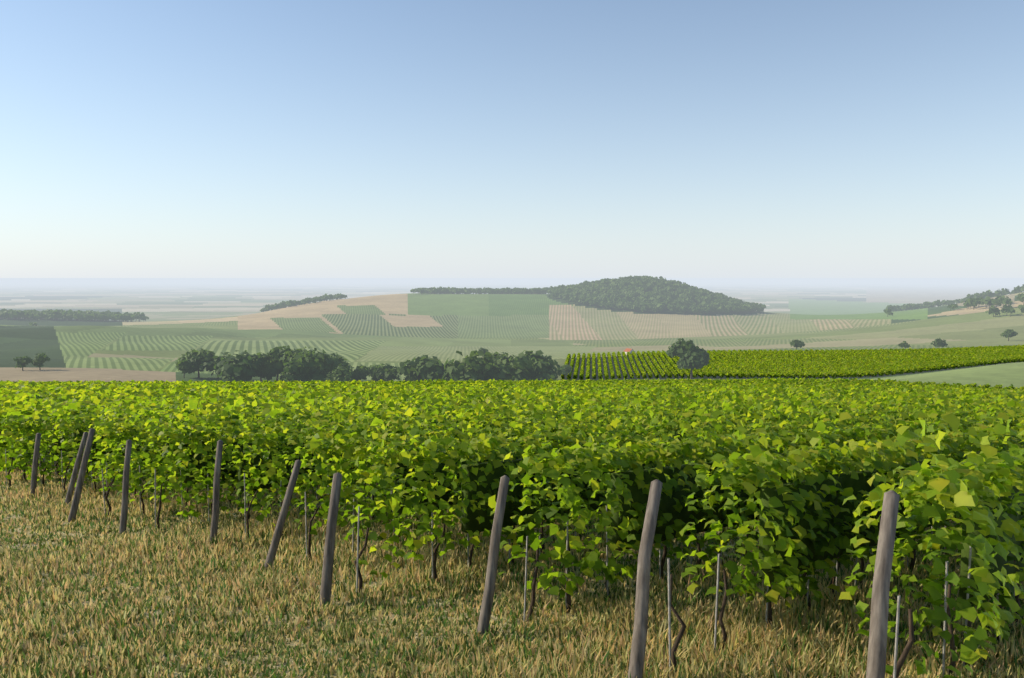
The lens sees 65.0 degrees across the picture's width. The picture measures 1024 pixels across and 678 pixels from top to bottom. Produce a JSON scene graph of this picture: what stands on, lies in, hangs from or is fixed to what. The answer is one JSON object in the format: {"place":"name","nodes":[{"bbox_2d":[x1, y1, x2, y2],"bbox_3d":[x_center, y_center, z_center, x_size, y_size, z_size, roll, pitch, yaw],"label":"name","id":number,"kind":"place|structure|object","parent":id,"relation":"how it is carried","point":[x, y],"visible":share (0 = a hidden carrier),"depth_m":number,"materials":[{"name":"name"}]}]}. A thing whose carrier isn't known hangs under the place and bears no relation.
{"place":"outdoors","nodes":[
{"label":"outdoors","id":0,"kind":"place"},
{"bbox_2d":[0,278,1023,677],"bbox_3d":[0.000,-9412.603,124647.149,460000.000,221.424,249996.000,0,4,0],"label":"ground","id":1,"kind":"structure","parent":0,"point":[368,322],"depth_m":979.01,"materials":[{"name":"green plant"}]},
{"bbox_2d":[1,317,143,321],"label":"wood trunks","id":2,"kind":"object","parent":1,"relation":"on","point":[8,318],"visible":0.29,"depth_m":1239.31,"materials":[{"name":"brown plant"}]},
{"bbox_2d":[0,308,148,320],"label":"distant trees","id":3,"kind":"object","parent":1,"relation":"on","point":[86,315],"visible":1,"depth_m":1214.28,"materials":[{"name":"green plant"}]},
{"bbox_2d":[13,345,571,381],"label":"trees","id":4,"kind":"object","parent":1,"relation":"on","point":[299,364],"visible":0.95,"depth_m":309.04,"materials":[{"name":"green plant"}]},
{"bbox_2d":[260,293,346,311],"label":"distant trees","id":5,"kind":"object","parent":1,"relation":"on","point":[290,303],"visible":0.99,"depth_m":1445.99,"materials":[{"name":"green plant"}]},
{"bbox_2d":[0,428,899,677],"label":"vineyard posts","id":6,"kind":"object","parent":1,"relation":"on","point":[876,658],"visible":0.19,"depth_m":10.12,"materials":[{"name":"grey wood"}]},
{"bbox_2d":[410,286,547,293],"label":"distant trees","id":7,"kind":"object","parent":1,"relation":"on","point":[464,290],"visible":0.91,"depth_m":1578.06,"materials":[{"name":"green plant"}]},
{"bbox_2d":[419,291,545,293],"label":"tree trunks","id":8,"kind":"object","parent":1,"relation":"on","point":[485,293],"visible":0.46,"depth_m":1590.34,"materials":[{"name":"brown wood"}]},
{"bbox_2d":[5,449,1014,677],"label":"vine stakes","id":9,"kind":"object","parent":1,"relation":"on","point":[897,619],"visible":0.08,"depth_m":11.29,"materials":[{"name":"grey wood"}]},
{"bbox_2d":[0,401,1023,677],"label":"grapevines","id":10,"kind":"object","parent":1,"relation":"on","point":[944,481],"visible":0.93,"depth_m":12.45,"materials":[{"name":"green plant"}]},
{"bbox_2d":[0,459,1023,677],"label":"headland grass","id":11,"kind":"structure","parent":1,"relation":"on","point":[814,652],"depth_m":11.09,"materials":[{"name":"beige plant"}]},
{"bbox_2d":[0,377,1023,473],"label":"grapevines","id":12,"kind":"object","parent":1,"relation":"on","point":[19,398],"visible":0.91,"depth_m":66.82,"materials":[{"name":"green plant"}]},
{"bbox_2d":[0,384,1023,604],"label":"vineyard","id":13,"kind":"object","parent":1,"relation":"on","point":[667,504],"depth_m":12.82,"materials":[{"name":"green plant"}]},
{"bbox_2d":[8,448,1020,677],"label":"vine trunks","id":14,"kind":"object","parent":1,"relation":"on","point":[905,652],"visible":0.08,"depth_m":11.44,"materials":[{"name":"brown wood"}]},
{"bbox_2d":[624,348,634,354],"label":"field hut","id":15,"kind":"object","parent":1,"relation":"on","point":[626,350],"visible":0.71,"depth_m":468.76,"materials":[{"name":"tile"}]},
{"bbox_2d":[553,289,758,313],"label":"tree trunks","id":16,"kind":"object","parent":1,"relation":"on","point":[653,311],"visible":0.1,"depth_m":1323.62,"materials":[{"name":"brown plant"}]},
{"bbox_2d":[547,275,765,313],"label":"forest","id":17,"kind":"object","parent":16,"relation":"attached to","point":[661,295],"visible":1,"depth_m":1379.61,"materials":[{"name":"green plant"}]},
{"bbox_2d":[666,338,710,368],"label":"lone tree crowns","id":18,"kind":"object","parent":1,"relation":"on","point":[690,354],"visible":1,"depth_m":340.85,"materials":[{"name":"green plant"}]},
{"bbox_2d":[479,329,1017,353],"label":"trees","id":19,"kind":"object","parent":1,"relation":"on","point":[1007,333],"visible":0.9,"depth_m":471.44,"materials":[{"name":"green plant"}]},
{"bbox_2d":[561,344,1023,379],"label":"vineyard rows","id":20,"kind":"object","parent":1,"relation":"on","point":[972,355],"visible":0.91,"depth_m":390.07,"materials":[{"name":"green plant"}]},
{"bbox_2d":[568,350,1023,378],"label":"vineyard","id":21,"kind":"object","parent":1,"relation":"on","point":[825,367],"visible":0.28,"depth_m":377.47,"materials":[{"name":"green plant"}]},
{"bbox_2d":[0,0,1023,277],"label":"sky","id":22,"kind":"structure","parent":0,"point":[139,138],"materials":[{"name":"blue"}]},
{"bbox_2d":[883,284,1023,316],"bbox_3d":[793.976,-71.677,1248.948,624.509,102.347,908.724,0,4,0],"label":"distant trees","id":23,"kind":"object","parent":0,"point":[976,299],"visible":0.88,"depth_m":1272.58,"materials":[{"name":"green plant"}]}
]}

